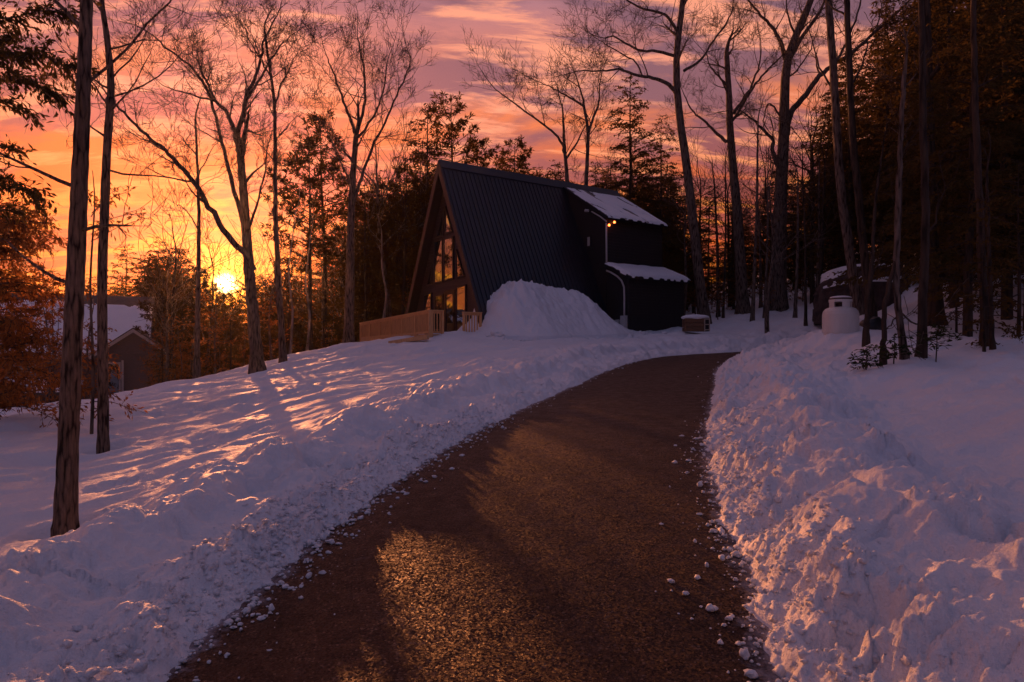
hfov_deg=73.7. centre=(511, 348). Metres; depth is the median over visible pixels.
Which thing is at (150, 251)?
conifer
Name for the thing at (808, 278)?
bare tree
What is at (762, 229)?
conifer
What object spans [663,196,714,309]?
conifer
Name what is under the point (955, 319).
young conifer
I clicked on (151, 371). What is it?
beech sapling
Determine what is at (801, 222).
conifer
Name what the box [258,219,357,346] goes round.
tree
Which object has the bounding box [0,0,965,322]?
sky
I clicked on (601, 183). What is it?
conifer
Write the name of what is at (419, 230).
bare tree
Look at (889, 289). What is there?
sapling
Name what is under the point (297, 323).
young conifer
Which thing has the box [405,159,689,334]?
cabin
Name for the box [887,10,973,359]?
young tree
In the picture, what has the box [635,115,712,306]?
conifer
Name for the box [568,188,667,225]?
roof snow
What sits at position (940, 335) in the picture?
sprig
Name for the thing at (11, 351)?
beech sapling
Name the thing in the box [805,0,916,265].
conifer
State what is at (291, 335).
sapling
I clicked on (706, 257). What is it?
conifer
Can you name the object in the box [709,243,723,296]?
conifer
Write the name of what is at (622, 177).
bare tree
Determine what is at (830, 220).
conifer
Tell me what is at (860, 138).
bare tree
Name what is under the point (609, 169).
bare tree
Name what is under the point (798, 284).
beech sapling
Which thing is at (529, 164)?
conifer
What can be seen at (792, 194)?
conifer
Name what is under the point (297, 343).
beech sapling
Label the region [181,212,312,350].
bare tree
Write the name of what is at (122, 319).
roof snow
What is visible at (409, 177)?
bare tree
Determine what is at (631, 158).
conifer
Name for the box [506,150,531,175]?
conifer
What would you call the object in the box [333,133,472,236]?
bare tree
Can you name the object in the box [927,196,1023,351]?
young conifer
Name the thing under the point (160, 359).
beech sapling
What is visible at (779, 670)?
snow clods
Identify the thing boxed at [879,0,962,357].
young tree
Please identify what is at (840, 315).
gas tank
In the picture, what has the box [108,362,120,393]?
window
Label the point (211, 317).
bare tree
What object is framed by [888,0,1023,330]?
conifer
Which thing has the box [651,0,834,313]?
bare tree
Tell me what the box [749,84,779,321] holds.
slender tree
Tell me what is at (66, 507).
tree
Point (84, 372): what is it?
beech sapling
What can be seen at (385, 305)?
sapling
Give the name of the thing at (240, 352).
young conifer
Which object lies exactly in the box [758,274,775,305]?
beech sapling
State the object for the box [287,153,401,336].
bare tree
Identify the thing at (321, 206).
conifer
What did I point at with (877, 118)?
conifer
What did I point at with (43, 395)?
beech sapling
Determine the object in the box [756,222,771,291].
conifer
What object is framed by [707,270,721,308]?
beech sapling
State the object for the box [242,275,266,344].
conifer
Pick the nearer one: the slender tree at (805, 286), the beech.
the beech
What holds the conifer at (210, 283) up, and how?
on the snow ground
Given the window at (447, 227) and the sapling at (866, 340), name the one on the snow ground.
the sapling at (866, 340)
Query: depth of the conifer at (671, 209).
57.90 m
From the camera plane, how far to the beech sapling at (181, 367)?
29.01 m
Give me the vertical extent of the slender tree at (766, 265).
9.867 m
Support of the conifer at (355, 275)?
on the snow ground
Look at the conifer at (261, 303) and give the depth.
59.97 m
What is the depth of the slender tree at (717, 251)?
37.95 m
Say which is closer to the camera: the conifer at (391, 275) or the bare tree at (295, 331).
the conifer at (391, 275)
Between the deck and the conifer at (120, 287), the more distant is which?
the conifer at (120, 287)
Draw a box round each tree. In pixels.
[0,0,233,537]
[4,0,252,453]
[39,0,345,373]
[111,170,256,381]
[123,227,215,381]
[132,64,250,378]
[158,217,268,374]
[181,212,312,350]
[196,0,331,362]
[216,181,320,339]
[246,306,306,356]
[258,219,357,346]
[260,298,336,352]
[265,258,335,313]
[268,258,339,346]
[269,206,346,299]
[277,0,438,342]
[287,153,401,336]
[292,89,439,316]
[315,166,407,315]
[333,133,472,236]
[338,171,428,289]
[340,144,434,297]
[354,166,402,257]
[357,133,433,252]
[362,248,412,311]
[373,144,472,236]
[385,178,428,281]
[458,24,638,187]
[494,38,618,185]
[522,0,762,323]
[590,143,628,190]
[592,148,671,254]
[634,157,712,267]
[647,163,731,314]
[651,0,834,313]
[655,162,694,259]
[663,169,712,206]
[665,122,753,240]
[679,137,774,306]
[693,0,917,311]
[694,140,763,257]
[701,149,720,317]
[705,140,733,317]
[712,116,827,269]
[712,176,761,242]
[718,111,851,332]
[719,158,741,306]
[729,181,765,278]
[735,78,844,284]
[741,160,801,236]
[749,75,883,303]
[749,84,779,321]
[749,158,772,307]
[753,163,810,289]
[760,145,777,317]
[761,87,883,285]
[773,139,798,317]
[774,0,864,315]
[787,131,833,325]
[793,136,832,290]
[803,69,890,255]
[827,0,918,316]
[855,70,952,190]
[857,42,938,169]
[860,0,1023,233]
[874,2,997,168]
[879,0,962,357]
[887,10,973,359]
[903,0,996,325]
[970,0,1014,346]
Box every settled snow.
[681,314,709,318]
[820,263,911,288]
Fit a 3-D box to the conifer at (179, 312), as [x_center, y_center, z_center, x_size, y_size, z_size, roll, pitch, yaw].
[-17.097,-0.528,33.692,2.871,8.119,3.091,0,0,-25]
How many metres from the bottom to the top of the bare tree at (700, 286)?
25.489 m
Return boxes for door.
[444,289,454,331]
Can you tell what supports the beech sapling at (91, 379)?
on the snow ground
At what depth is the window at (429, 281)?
33.57 m
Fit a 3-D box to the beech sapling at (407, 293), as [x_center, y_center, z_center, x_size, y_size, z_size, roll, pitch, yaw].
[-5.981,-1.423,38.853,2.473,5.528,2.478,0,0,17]
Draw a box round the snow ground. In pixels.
[0,253,1023,681]
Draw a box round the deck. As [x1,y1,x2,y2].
[359,310,481,342]
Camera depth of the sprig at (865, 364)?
11.54 m
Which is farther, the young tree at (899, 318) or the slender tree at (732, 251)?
the slender tree at (732, 251)
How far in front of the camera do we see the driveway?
4.48 m
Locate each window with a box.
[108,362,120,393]
[423,292,431,310]
[426,262,432,285]
[433,239,443,283]
[434,294,443,330]
[436,207,444,237]
[443,236,453,280]
[444,206,452,233]
[455,284,466,330]
[456,249,464,277]
[587,236,590,246]
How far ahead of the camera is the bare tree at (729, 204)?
50.66 m
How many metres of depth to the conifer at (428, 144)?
43.85 m
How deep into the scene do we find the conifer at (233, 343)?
57.22 m
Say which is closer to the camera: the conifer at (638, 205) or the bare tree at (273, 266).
the bare tree at (273, 266)
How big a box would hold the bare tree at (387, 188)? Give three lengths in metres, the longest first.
16.770 x 10.076 x 7.532 m
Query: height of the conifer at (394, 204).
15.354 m
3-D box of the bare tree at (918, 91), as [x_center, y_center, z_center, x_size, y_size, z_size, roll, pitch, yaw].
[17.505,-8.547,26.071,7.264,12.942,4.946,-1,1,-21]
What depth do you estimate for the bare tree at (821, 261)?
35.34 m
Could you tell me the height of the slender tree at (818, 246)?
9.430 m
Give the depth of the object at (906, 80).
25.77 m
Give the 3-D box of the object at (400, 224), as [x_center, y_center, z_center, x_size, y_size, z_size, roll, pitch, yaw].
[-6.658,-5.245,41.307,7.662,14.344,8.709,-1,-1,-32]
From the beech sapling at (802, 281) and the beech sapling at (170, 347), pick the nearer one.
the beech sapling at (170, 347)
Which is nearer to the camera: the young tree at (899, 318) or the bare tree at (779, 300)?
the young tree at (899, 318)
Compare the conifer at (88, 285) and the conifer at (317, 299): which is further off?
the conifer at (88, 285)
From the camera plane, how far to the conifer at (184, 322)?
51.75 m
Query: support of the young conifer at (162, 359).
on the snow ground
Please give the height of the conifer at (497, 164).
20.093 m
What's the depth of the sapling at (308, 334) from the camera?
28.97 m
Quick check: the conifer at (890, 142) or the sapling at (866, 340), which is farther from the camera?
the conifer at (890, 142)
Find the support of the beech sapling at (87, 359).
on the snow ground
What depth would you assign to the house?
36.58 m
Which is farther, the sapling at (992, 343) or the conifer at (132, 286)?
the conifer at (132, 286)
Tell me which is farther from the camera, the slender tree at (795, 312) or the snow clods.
the slender tree at (795, 312)
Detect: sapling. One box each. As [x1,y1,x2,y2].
[1,274,37,397]
[17,346,46,405]
[19,279,84,402]
[20,319,83,401]
[21,361,45,403]
[33,289,62,402]
[34,331,62,401]
[52,287,120,398]
[56,170,153,433]
[81,347,97,398]
[134,341,161,389]
[137,317,183,384]
[137,320,182,382]
[147,315,189,383]
[155,327,188,381]
[157,314,188,380]
[163,317,193,379]
[171,288,224,378]
[173,323,209,378]
[204,319,229,368]
[209,333,236,373]
[233,324,249,366]
[288,186,308,353]
[292,300,326,350]
[296,205,312,350]
[316,311,341,344]
[371,215,387,317]
[390,276,410,316]
[701,248,714,291]
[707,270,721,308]
[708,268,729,312]
[709,274,728,319]
[720,278,731,307]
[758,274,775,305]
[790,253,815,301]
[790,267,803,299]
[862,105,898,346]
[879,113,953,365]
[970,129,995,349]
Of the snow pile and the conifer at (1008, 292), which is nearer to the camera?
the conifer at (1008, 292)
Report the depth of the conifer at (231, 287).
59.14 m
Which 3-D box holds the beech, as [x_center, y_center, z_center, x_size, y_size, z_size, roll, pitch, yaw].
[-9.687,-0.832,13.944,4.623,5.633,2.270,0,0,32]
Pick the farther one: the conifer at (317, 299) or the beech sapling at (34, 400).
the conifer at (317, 299)
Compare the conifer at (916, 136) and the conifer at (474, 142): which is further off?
the conifer at (474, 142)
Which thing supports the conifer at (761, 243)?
on the snow ground
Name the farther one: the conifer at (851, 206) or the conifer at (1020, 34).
the conifer at (851, 206)
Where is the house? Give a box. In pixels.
[0,293,175,405]
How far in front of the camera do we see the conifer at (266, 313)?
66.12 m
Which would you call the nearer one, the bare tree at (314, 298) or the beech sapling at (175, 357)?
the beech sapling at (175, 357)
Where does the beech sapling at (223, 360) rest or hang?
on the snow ground
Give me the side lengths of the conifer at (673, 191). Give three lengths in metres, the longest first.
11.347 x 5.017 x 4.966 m
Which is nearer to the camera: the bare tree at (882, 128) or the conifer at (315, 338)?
the bare tree at (882, 128)
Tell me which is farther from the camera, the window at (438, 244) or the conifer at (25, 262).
the conifer at (25, 262)
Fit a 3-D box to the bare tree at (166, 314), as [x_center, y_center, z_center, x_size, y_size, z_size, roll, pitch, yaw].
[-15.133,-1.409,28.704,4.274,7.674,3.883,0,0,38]
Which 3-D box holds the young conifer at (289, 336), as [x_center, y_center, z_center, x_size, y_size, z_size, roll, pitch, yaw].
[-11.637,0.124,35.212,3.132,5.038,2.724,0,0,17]
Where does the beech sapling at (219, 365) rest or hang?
on the snow ground
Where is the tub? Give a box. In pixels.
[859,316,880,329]
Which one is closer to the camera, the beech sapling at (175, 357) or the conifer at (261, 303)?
the beech sapling at (175, 357)
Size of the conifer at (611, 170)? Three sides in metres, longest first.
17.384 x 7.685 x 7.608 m
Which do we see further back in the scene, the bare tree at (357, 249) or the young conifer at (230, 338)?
the bare tree at (357, 249)
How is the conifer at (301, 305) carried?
on the snow ground
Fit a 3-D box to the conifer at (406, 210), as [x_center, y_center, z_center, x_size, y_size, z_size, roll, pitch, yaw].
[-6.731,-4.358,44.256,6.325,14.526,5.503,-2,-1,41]
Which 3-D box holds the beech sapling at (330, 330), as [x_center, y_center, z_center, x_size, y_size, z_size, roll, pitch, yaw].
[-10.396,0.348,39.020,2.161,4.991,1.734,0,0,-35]
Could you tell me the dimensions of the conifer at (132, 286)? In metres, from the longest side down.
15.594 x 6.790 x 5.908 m
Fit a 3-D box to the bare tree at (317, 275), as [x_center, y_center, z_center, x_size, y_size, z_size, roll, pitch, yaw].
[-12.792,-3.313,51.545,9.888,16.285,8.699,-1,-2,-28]
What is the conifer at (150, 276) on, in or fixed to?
on the snow ground
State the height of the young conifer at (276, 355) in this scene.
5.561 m
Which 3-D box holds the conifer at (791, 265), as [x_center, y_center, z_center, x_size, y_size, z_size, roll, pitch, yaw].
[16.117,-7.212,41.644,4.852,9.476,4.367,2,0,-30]
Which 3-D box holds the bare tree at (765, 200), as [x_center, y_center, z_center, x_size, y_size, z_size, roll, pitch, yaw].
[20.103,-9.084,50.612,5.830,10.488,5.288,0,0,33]
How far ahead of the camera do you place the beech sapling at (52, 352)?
26.54 m
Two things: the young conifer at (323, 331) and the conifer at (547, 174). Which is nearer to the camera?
the young conifer at (323, 331)
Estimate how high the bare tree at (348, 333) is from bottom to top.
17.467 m
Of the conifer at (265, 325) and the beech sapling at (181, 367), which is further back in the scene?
the conifer at (265, 325)
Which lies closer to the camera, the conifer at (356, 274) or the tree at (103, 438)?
the tree at (103, 438)
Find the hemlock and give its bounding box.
[0,0,101,229]
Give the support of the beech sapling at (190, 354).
on the snow ground
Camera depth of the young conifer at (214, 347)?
26.97 m
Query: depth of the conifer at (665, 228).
47.55 m
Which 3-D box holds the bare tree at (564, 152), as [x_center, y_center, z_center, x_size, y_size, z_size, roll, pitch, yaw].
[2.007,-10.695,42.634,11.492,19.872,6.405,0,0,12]
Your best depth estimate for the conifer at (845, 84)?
43.65 m
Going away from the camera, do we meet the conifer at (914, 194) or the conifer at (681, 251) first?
the conifer at (914, 194)
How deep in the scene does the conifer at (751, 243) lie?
60.74 m
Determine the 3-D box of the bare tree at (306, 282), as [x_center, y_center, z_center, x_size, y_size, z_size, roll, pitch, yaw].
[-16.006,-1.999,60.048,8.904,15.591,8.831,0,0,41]
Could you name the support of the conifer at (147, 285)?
on the snow ground
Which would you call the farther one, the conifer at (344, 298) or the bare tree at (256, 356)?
the conifer at (344, 298)
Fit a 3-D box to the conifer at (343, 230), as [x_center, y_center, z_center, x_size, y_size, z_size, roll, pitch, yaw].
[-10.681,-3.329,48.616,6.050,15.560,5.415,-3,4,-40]
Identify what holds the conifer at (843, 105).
on the snow ground
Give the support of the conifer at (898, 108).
on the snow ground
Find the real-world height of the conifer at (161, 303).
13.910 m
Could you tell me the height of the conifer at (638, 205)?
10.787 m
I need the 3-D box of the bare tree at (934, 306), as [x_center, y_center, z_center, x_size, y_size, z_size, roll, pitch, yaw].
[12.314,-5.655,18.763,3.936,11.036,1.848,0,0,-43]
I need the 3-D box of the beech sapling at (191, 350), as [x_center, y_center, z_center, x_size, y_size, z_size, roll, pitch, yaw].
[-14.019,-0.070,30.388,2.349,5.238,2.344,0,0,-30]
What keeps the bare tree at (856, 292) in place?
on the snow ground
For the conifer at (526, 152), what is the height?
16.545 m
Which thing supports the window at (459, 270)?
in the cabin
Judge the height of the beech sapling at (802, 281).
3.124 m
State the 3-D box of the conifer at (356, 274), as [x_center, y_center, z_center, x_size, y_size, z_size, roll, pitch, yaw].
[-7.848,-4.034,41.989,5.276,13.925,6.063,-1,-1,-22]
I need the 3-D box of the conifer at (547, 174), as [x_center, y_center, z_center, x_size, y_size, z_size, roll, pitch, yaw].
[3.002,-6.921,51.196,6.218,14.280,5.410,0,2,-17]
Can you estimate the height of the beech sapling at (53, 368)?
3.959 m
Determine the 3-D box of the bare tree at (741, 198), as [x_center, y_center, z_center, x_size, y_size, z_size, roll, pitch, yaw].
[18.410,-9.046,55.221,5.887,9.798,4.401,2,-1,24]
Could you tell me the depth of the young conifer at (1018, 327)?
13.50 m
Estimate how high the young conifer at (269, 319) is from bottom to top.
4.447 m
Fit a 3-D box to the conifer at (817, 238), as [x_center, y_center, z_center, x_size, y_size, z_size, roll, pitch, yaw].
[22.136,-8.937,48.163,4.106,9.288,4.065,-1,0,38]
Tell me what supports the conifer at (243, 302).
on the snow ground
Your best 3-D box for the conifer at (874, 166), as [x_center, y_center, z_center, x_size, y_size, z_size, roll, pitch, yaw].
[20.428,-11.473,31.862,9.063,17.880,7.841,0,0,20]
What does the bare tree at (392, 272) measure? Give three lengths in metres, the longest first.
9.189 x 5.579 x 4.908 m
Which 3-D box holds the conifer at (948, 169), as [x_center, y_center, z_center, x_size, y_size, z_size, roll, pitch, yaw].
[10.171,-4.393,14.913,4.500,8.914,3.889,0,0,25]
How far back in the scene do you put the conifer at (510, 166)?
52.81 m
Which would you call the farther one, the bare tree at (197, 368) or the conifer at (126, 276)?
the conifer at (126, 276)
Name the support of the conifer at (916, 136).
on the snow ground
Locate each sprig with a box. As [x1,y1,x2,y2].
[847,346,885,370]
[863,332,922,363]
[911,323,962,361]
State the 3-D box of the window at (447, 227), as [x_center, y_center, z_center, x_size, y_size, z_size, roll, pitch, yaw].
[-2.963,-6.075,32.085,0.085,1.323,0.724,0,0,-35]
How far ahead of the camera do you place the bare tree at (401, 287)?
41.45 m
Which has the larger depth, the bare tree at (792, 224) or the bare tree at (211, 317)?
the bare tree at (792, 224)
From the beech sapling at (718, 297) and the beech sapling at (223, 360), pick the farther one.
the beech sapling at (223, 360)
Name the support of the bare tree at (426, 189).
on the snow ground
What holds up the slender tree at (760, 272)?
on the snow ground
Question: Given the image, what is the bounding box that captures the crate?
[682,318,709,331]
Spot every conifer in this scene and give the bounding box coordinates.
[11,261,44,292]
[41,270,64,293]
[84,274,96,294]
[94,244,148,295]
[107,275,128,295]
[112,278,136,295]
[117,255,151,295]
[126,257,186,380]
[128,257,161,314]
[129,252,178,330]
[133,256,193,379]
[137,237,192,378]
[137,255,183,369]
[142,330,186,384]
[155,249,212,378]
[165,248,218,378]
[170,306,204,379]
[172,248,212,377]
[174,264,232,374]
[175,267,219,346]
[181,280,240,367]
[186,283,241,373]
[191,282,247,376]
[200,294,247,370]
[201,291,247,374]
[206,278,247,369]
[213,288,267,363]
[219,313,248,370]
[221,328,249,367]
[227,289,268,364]
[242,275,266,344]
[243,261,294,359]
[243,285,295,359]
[246,251,327,357]
[257,277,274,360]
[260,131,348,349]
[260,270,307,345]
[260,271,296,360]
[265,333,278,360]
[266,105,386,346]
[267,305,315,359]
[273,283,317,349]
[282,250,319,350]
[287,288,307,352]
[299,245,340,351]
[302,255,337,347]
[305,288,342,349]
[313,237,343,343]
[316,192,396,344]
[316,247,344,344]
[317,199,372,335]
[318,221,380,343]
[320,201,372,338]
[323,177,408,341]
[328,193,386,332]
[339,170,414,340]
[354,217,407,341]
[356,180,411,336]
[369,161,431,314]
[371,170,426,299]
[371,175,425,278]
[379,103,456,306]
[392,163,436,310]
[406,90,497,220]
[492,157,511,171]
[493,136,543,177]
[500,158,518,172]
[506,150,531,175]
[519,163,535,175]
[543,160,569,181]
[546,161,576,183]
[581,161,610,189]
[589,75,689,265]
[591,176,605,186]
[601,156,623,196]
[617,160,655,210]
[618,154,645,202]
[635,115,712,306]
[635,181,675,260]
[637,160,683,269]
[646,176,687,271]
[658,170,689,271]
[658,174,690,272]
[663,169,689,271]
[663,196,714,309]
[665,183,722,312]
[686,186,726,286]
[699,224,714,294]
[705,200,763,308]
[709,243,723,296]
[720,222,758,297]
[743,215,758,283]
[743,219,756,273]
[744,157,815,299]
[745,195,788,292]
[752,198,768,266]
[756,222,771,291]
[780,48,917,284]
[787,79,884,266]
[787,80,877,272]
[787,173,809,238]
[787,182,823,286]
[787,193,815,278]
[796,104,843,241]
[800,53,881,225]
[802,156,836,268]
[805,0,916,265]
[826,0,943,242]
[826,0,1023,293]
[827,0,1023,308]
[829,7,902,266]
[838,0,977,277]
[841,37,897,260]
[854,1,936,263]
[856,0,981,271]
[859,0,1023,336]
[870,24,913,256]
[871,4,952,243]
[873,0,1019,282]
[881,0,1023,319]
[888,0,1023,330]
[910,220,997,332]
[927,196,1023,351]
[941,158,1023,340]
[943,0,1023,292]
[980,6,1023,292]
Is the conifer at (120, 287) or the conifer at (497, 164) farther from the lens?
the conifer at (120, 287)
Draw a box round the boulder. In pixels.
[812,265,911,323]
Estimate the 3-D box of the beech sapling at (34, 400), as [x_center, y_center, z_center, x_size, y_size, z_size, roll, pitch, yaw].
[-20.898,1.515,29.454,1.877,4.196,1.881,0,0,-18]
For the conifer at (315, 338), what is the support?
on the snow ground
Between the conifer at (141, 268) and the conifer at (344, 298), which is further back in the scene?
the conifer at (141, 268)
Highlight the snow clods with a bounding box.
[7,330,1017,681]
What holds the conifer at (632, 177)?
on the snow ground
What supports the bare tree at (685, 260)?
on the snow ground
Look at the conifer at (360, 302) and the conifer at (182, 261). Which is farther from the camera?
the conifer at (182, 261)
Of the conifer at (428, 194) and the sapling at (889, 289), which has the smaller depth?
the sapling at (889, 289)
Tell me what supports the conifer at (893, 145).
on the snow ground
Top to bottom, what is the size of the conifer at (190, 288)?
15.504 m
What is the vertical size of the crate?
0.600 m
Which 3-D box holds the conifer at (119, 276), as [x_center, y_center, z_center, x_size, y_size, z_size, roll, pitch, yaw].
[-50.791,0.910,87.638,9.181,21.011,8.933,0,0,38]
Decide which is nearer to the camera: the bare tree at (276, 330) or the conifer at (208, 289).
the bare tree at (276, 330)
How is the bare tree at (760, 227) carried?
on the snow ground
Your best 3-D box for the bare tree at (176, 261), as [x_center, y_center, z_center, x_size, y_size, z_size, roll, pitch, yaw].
[-15.050,-2.616,31.282,6.273,11.061,6.387,0,0,43]
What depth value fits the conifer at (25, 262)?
85.35 m
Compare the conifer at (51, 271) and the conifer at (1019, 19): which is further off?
the conifer at (51, 271)
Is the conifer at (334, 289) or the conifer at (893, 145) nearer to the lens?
the conifer at (893, 145)
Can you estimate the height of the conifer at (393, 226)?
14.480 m
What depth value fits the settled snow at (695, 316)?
30.70 m
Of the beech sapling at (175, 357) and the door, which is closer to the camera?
the door
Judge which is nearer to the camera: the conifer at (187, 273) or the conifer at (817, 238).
the conifer at (817, 238)
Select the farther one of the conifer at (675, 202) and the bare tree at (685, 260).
the conifer at (675, 202)
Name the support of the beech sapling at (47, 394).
on the snow ground
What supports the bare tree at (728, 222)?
on the snow ground
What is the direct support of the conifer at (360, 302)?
on the snow ground
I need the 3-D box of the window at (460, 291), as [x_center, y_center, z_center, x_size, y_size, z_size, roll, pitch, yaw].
[-2.321,-1.752,31.162,0.085,2.245,0.892,0,0,-35]
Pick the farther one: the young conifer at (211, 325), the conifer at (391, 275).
the conifer at (391, 275)
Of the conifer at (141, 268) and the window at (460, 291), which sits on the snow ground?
the conifer at (141, 268)
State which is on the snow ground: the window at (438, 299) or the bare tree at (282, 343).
the bare tree at (282, 343)
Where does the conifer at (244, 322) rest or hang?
on the snow ground
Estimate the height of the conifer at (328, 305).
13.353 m
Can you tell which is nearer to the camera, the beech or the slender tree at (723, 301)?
the beech
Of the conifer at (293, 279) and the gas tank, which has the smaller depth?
the gas tank
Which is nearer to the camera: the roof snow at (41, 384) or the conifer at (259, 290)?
the roof snow at (41, 384)
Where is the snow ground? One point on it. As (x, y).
(914, 463)
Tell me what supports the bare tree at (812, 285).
on the snow ground
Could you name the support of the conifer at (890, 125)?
on the snow ground
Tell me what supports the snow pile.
on the snow ground
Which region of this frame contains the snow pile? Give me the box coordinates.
[457,279,636,339]
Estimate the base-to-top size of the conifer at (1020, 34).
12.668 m
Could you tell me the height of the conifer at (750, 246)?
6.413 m
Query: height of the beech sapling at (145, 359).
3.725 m
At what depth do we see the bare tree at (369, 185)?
47.09 m
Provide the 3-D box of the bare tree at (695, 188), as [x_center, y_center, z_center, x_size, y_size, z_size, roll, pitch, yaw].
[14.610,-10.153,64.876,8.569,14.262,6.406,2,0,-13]
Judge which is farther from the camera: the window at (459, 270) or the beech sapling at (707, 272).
the beech sapling at (707, 272)
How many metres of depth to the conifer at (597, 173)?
57.75 m
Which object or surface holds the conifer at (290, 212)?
on the snow ground
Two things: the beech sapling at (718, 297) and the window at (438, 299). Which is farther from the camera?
the beech sapling at (718, 297)
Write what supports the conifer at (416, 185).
on the snow ground
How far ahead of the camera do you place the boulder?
29.34 m
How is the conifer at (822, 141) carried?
on the snow ground
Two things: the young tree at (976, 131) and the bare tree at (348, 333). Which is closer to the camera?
the young tree at (976, 131)
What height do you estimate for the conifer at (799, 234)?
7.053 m
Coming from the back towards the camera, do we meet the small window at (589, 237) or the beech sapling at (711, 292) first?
the beech sapling at (711, 292)
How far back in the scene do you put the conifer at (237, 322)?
38.31 m
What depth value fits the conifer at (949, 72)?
20.54 m
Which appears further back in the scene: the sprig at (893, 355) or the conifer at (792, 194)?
the conifer at (792, 194)
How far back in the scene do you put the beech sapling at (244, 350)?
30.22 m
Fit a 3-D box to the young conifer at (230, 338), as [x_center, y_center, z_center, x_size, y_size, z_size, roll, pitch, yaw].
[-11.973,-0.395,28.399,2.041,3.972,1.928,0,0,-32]
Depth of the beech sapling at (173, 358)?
32.47 m
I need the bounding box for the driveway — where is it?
[166,352,784,681]
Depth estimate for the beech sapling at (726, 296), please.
40.97 m
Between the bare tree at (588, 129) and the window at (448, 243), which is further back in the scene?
the bare tree at (588, 129)
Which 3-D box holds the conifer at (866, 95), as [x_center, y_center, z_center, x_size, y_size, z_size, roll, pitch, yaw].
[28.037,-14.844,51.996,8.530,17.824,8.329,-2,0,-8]
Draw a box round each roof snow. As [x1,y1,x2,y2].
[1,299,152,352]
[5,377,82,392]
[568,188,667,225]
[605,262,690,281]
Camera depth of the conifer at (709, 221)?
55.10 m
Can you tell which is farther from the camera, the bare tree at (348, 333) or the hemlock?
the bare tree at (348, 333)
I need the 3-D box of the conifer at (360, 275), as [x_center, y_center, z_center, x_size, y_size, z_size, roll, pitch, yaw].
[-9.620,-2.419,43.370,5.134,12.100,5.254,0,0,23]
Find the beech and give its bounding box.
[0,197,96,427]
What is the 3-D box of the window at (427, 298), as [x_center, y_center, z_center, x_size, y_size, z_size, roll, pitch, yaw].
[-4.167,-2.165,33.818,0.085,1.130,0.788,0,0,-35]
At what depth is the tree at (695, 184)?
56.60 m
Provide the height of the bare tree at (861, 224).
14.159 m
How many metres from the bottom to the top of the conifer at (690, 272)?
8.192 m
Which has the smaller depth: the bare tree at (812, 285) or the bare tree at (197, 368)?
the bare tree at (197, 368)
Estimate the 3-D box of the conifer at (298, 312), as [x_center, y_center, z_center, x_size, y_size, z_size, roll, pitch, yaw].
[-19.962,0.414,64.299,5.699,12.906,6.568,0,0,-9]
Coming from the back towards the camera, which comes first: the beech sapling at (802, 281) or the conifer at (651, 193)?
the conifer at (651, 193)
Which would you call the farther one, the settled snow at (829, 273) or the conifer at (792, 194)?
the conifer at (792, 194)
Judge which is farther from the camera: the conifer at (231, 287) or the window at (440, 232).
the conifer at (231, 287)
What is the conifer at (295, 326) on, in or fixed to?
on the snow ground
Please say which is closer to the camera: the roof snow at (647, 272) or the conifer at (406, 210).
the roof snow at (647, 272)
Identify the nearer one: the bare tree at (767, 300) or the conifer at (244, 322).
the bare tree at (767, 300)
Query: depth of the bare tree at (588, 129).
40.06 m
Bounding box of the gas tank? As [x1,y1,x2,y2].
[822,297,858,334]
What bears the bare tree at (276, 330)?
on the snow ground
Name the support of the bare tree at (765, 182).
on the snow ground
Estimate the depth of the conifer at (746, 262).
47.86 m
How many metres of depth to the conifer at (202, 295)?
59.97 m
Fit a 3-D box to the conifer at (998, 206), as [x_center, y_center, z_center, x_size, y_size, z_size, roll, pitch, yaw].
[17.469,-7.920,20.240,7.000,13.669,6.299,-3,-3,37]
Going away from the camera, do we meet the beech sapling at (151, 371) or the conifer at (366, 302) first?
the beech sapling at (151, 371)
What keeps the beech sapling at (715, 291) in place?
on the snow ground
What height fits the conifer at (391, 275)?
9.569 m
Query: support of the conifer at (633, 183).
on the snow ground
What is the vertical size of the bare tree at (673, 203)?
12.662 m
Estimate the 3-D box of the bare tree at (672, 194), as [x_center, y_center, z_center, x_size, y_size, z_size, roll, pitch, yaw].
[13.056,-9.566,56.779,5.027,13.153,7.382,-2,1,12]
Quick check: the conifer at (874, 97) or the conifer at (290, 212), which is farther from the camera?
the conifer at (874, 97)
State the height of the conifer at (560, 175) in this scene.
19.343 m

